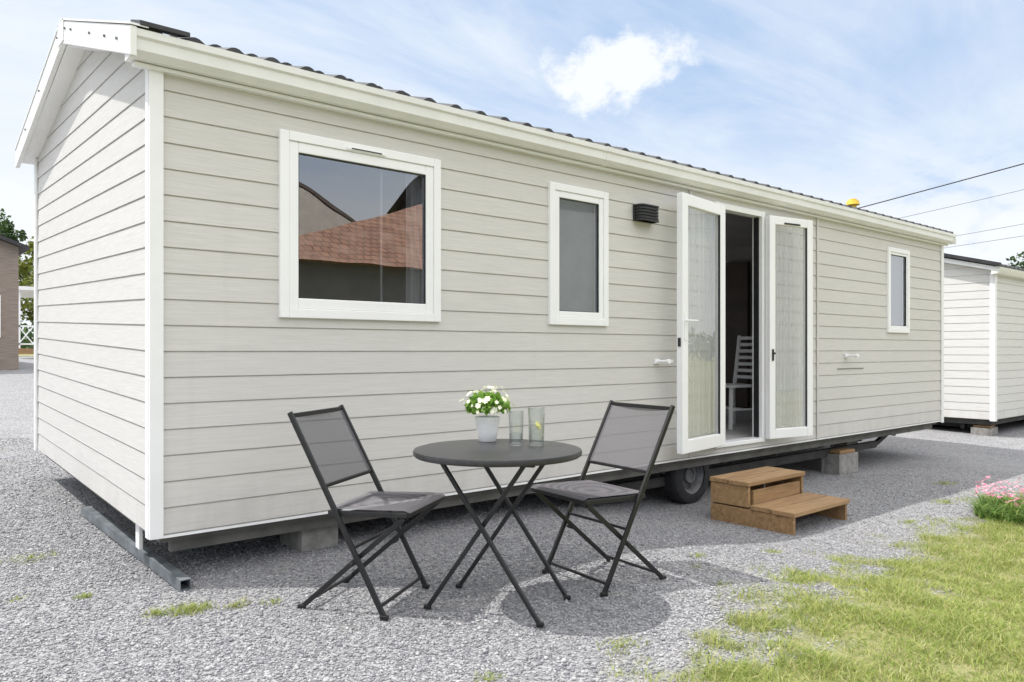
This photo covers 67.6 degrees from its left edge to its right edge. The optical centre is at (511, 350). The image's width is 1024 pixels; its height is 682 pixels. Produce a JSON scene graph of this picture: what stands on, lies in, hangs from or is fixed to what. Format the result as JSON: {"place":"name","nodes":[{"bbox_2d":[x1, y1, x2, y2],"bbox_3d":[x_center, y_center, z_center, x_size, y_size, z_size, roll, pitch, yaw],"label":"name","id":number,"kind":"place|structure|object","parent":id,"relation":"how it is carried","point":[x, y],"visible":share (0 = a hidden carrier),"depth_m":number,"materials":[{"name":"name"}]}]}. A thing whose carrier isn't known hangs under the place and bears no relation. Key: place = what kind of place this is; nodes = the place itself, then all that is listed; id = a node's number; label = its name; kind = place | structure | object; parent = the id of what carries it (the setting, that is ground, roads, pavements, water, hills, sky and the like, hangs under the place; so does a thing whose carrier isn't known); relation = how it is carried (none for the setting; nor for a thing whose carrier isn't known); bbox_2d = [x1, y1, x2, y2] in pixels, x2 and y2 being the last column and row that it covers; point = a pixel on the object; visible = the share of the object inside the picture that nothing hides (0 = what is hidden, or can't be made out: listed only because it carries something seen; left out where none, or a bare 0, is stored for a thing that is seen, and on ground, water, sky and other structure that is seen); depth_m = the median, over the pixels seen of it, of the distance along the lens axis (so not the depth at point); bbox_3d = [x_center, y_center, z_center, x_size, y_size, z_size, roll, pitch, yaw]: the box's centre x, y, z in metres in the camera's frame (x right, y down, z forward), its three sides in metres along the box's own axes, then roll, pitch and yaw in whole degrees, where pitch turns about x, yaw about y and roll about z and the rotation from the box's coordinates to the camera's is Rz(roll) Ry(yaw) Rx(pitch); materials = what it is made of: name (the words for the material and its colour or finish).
{"place":"outdoors","nodes":[
{"label":"outdoors","id":0,"kind":"place"},
{"bbox_2d":[0,354,1023,681],"bbox_3d":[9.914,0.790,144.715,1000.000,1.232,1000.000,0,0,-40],"label":"ground","id":1,"kind":"structure","parent":0,"point":[954,454],"depth_m":3.89,"materials":[{"name":"grey gravel"}]},
{"bbox_2d":[0,235,28,369],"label":"timber cabin","id":2,"kind":"object","parent":1,"relation":"on","point":[11,251],"visible":0.92,"depth_m":19.97,"materials":[{"name":"brown wood"}]},
{"bbox_2d":[0,295,0,337],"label":"window","id":3,"kind":"structure","parent":2,"relation":"in","point":[0,295],"depth_m":19.81,"materials":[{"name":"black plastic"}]},
{"bbox_2d":[0,208,31,298],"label":"tree","id":4,"kind":"object","parent":1,"relation":"on","point":[6,230],"visible":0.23,"depth_m":46.51,"materials":[{"name":"green plant"}]},
{"bbox_2d":[19,236,33,323],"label":"tree","id":5,"kind":"object","parent":1,"relation":"on","point":[26,266],"visible":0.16,"depth_m":43.42,"materials":[{"name":"green plant"}]},
{"bbox_2d":[19,286,33,353],"bbox_3d":[-19.267,-1.255,36.661,8.600,2.850,5.600,0,0,-40],"label":"terrace cabin","id":6,"kind":"object","parent":1,"relation":"on","point":[26,291],"visible":0.12,"depth_m":32.20,"materials":[{"name":"white wood"}]},
{"bbox_2d":[20,322,33,347],"bbox_3d":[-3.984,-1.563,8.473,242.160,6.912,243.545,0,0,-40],"label":"hedge","id":7,"kind":"object","parent":1,"relation":"on","point":[30,335],"depth_m":91.13,"materials":[{"name":"green plant"}]},
{"bbox_2d":[82,506,190,590],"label":"steel beam","id":8,"kind":"structure","parent":1,"relation":"on","point":[169,573],"depth_m":4.19,"materials":[{"name":"grey metal"}]},
{"bbox_2d":[280,525,337,551],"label":"concrete block","id":9,"kind":"structure","parent":1,"relation":"on","point":[311,539],"depth_m":4.49,"materials":[{"name":"grey concrete"}]},
{"bbox_2d":[287,404,445,620],"bbox_3d":[-0.663,0.723,3.582,0.589,0.894,0.484,0,0,16],"label":"folding chair","id":10,"kind":"object","parent":1,"relation":"on","point":[332,446],"visible":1,"depth_m":3.57,"materials":[{"name":"metal"}]},
{"bbox_2d":[15,18,956,551],"bbox_3d":[0.909,-0.362,8.126,10.010,3.470,3.699,0,0,-40],"label":"mobile home","id":11,"kind":"object","parent":1,"relation":"on","point":[239,254],"visible":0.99,"depth_m":5.06,"materials":[{"name":"beige"}]},
{"bbox_2d":[278,129,440,321],"bbox_3d":[-0.880,-0.695,4.539,1.066,1.032,0.095,0,0,-40],"label":"window","id":12,"kind":"structure","parent":11,"relation":"in","point":[423,174],"depth_m":4.57,"materials":[{"name":"white plastic"}]},
{"bbox_2d":[547,181,608,325],"bbox_3d":[0.483,-0.697,5.698,0.616,1.027,0.080,0,0,-40],"label":"window","id":13,"kind":"structure","parent":11,"relation":"in","point":[578,217],"depth_m":5.73,"materials":[{"name":"white plastic"}]},
{"bbox_2d":[677,192,724,453],"bbox_3d":[1.627,-0.217,6.448,0.108,2.115,0.787,0,0,41],"label":"door","id":14,"kind":"structure","parent":11,"relation":"in","point":[685,445],"depth_m":6.34,"materials":[{"name":"white plastic"}]},
{"bbox_2d":[725,262,749,407],"bbox_3d":[3.065,-0.211,10.397,0.058,1.977,0.350,0,0,-40],"label":"inner door","id":15,"kind":"structure","parent":11,"relation":"in","point":[737,274],"depth_m":10.36,"materials":[{"name":"brown wood"}]},
{"bbox_2d":[725,335,751,429],"bbox_3d":[2.371,0.328,8.140,0.505,0.982,0.440,0,0,-25],"label":"dining chair","id":16,"kind":"object","parent":11,"relation":"on","point":[732,408],"visible":0.52,"depth_m":8.26,"materials":[{"name":"white paint"}]},
{"bbox_2d":[766,215,812,438],"bbox_3d":[2.691,-0.217,7.375,0.614,2.115,0.085,0,0,-30],"label":"door","id":17,"kind":"structure","parent":11,"relation":"in","point":[772,432],"depth_m":7.34,"materials":[{"name":"white plastic"}]},
{"bbox_2d":[886,247,909,332],"bbox_3d":[4.629,-0.715,9.209,0.590,1.012,0.080,0,0,-40],"label":"window","id":18,"kind":"structure","parent":11,"relation":"in","point":[898,260],"depth_m":9.20,"materials":[{"name":"white plastic"}]},
{"bbox_2d":[413,439,581,627],"bbox_3d":[-0.066,0.810,3.510,0.773,0.720,0.773,0,0,22],"label":"bistro table","id":19,"kind":"object","parent":1,"relation":"on","point":[485,455],"visible":0.99,"depth_m":3.38,"materials":[{"name":"black metal"}]},
{"bbox_2d":[459,386,513,441],"bbox_3d":[-0.124,0.312,3.784,0.243,0.275,0.283,0,0,21],"label":"potted plant","id":20,"kind":"object","parent":19,"relation":"on","point":[487,425],"visible":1,"depth_m":3.73,"materials":[{"name":"green plant"}]},
{"bbox_2d":[508,411,523,445],"bbox_3d":[0.019,0.367,3.604,0.072,0.164,0.072,0,0,-40],"label":"drinking glass","id":21,"kind":"object","parent":19,"relation":"on","point":[516,433],"visible":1,"depth_m":3.60,"materials":[{"name":"clear glass"}]},
{"bbox_2d":[528,407,544,445],"bbox_3d":[0.115,0.360,3.604,0.080,0.180,0.080,0,0,-40],"label":"drinking glass","id":22,"kind":"object","parent":19,"relation":"on","point":[537,425],"visible":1,"depth_m":3.60,"materials":[{"name":"clear glass"}]},
{"bbox_2d":[531,400,674,597],"bbox_3d":[0.458,0.726,3.930,0.589,0.894,0.484,0,0,-34],"label":"folding chair","id":23,"kind":"object","parent":1,"relation":"on","point":[630,436],"visible":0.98,"depth_m":3.97,"materials":[{"name":"fabric"}]},
{"bbox_2d":[709,466,849,534],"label":"wooden steps","id":24,"kind":"structure","parent":1,"relation":"on","point":[781,501],"depth_m":6.02,"materials":[{"name":"brown wood"}]},
{"bbox_2d":[821,448,857,474],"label":"concrete block","id":25,"kind":"structure","parent":1,"relation":"on","point":[841,461],"depth_m":8.51,"materials":[{"name":"grey concrete"}]},
{"bbox_2d":[932,253,1023,428],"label":"mobile home","id":26,"kind":"object","parent":1,"relation":"on","point":[983,342],"visible":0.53,"depth_m":12.56,"materials":[{"name":"white plastic"}]},
{"bbox_2d":[971,424,997,435],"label":"concrete block","id":27,"kind":"structure","parent":1,"relation":"on","point":[985,430],"depth_m":12.45,"materials":[{"name":"grey concrete"}]},
{"bbox_2d":[956,476,1023,525],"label":"flowering plant","id":28,"kind":"object","parent":1,"relation":"on","point":[1008,508],"visible":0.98,"depth_m":6.18,"materials":[{"name":"green plant"}]},
{"bbox_2d":[1006,251,1023,268],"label":"tree","id":29,"kind":"object","parent":1,"relation":"on","point":[1017,264],"visible":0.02,"depth_m":43.59,"materials":[{"name":"green plant"}]},
{"bbox_2d":[0,0,1023,342],"label":"sky","id":30,"kind":"structure","parent":0,"point":[869,102],"materials":[{"name":"blue"}]},
{"bbox_2d":[1,479,1023,681],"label":"grass","id":31,"kind":"structure","parent":0,"point":[954,608],"depth_m":3.33,"materials":[{"name":"green plant"}]},
{"bbox_2d":[830,441,857,451],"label":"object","id":32,"kind":"structure","parent":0,"point":[843,444],"depth_m":10.09,"materials":[{"name":"black metal"}]},
{"bbox_2d":[859,163,1023,207],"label":"power cable","id":33,"kind":"object","parent":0,"point":[943,185],"visible":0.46,"depth_m":25.01,"materials":[{"name":"black rubber"}]},
{"bbox_2d":[901,189,1023,217],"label":"power cable","id":34,"kind":"object","parent":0,"point":[963,203],"visible":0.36,"depth_m":24.56,"materials":[{"name":"grey metal"}]},
{"bbox_2d":[946,236,1020,247],"bbox_3d":[21.885,-4.830,23.811,0.017,2.017,28.073,0,0,-36],"label":"power cable","id":35,"kind":"object","parent":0,"point":[985,241],"visible":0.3,"depth_m":29.07,"materials":[{"name":"grey metal"}]},
{"bbox_2d":[957,224,1021,235],"bbox_3d":[21.885,-5.280,23.811,0.017,2.317,28.073,0,0,-36],"label":"power cable","id":36,"kind":"object","parent":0,"point":[991,229],"visible":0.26,"depth_m":28.92,"materials":[{"name":"grey metal"}]}
]}

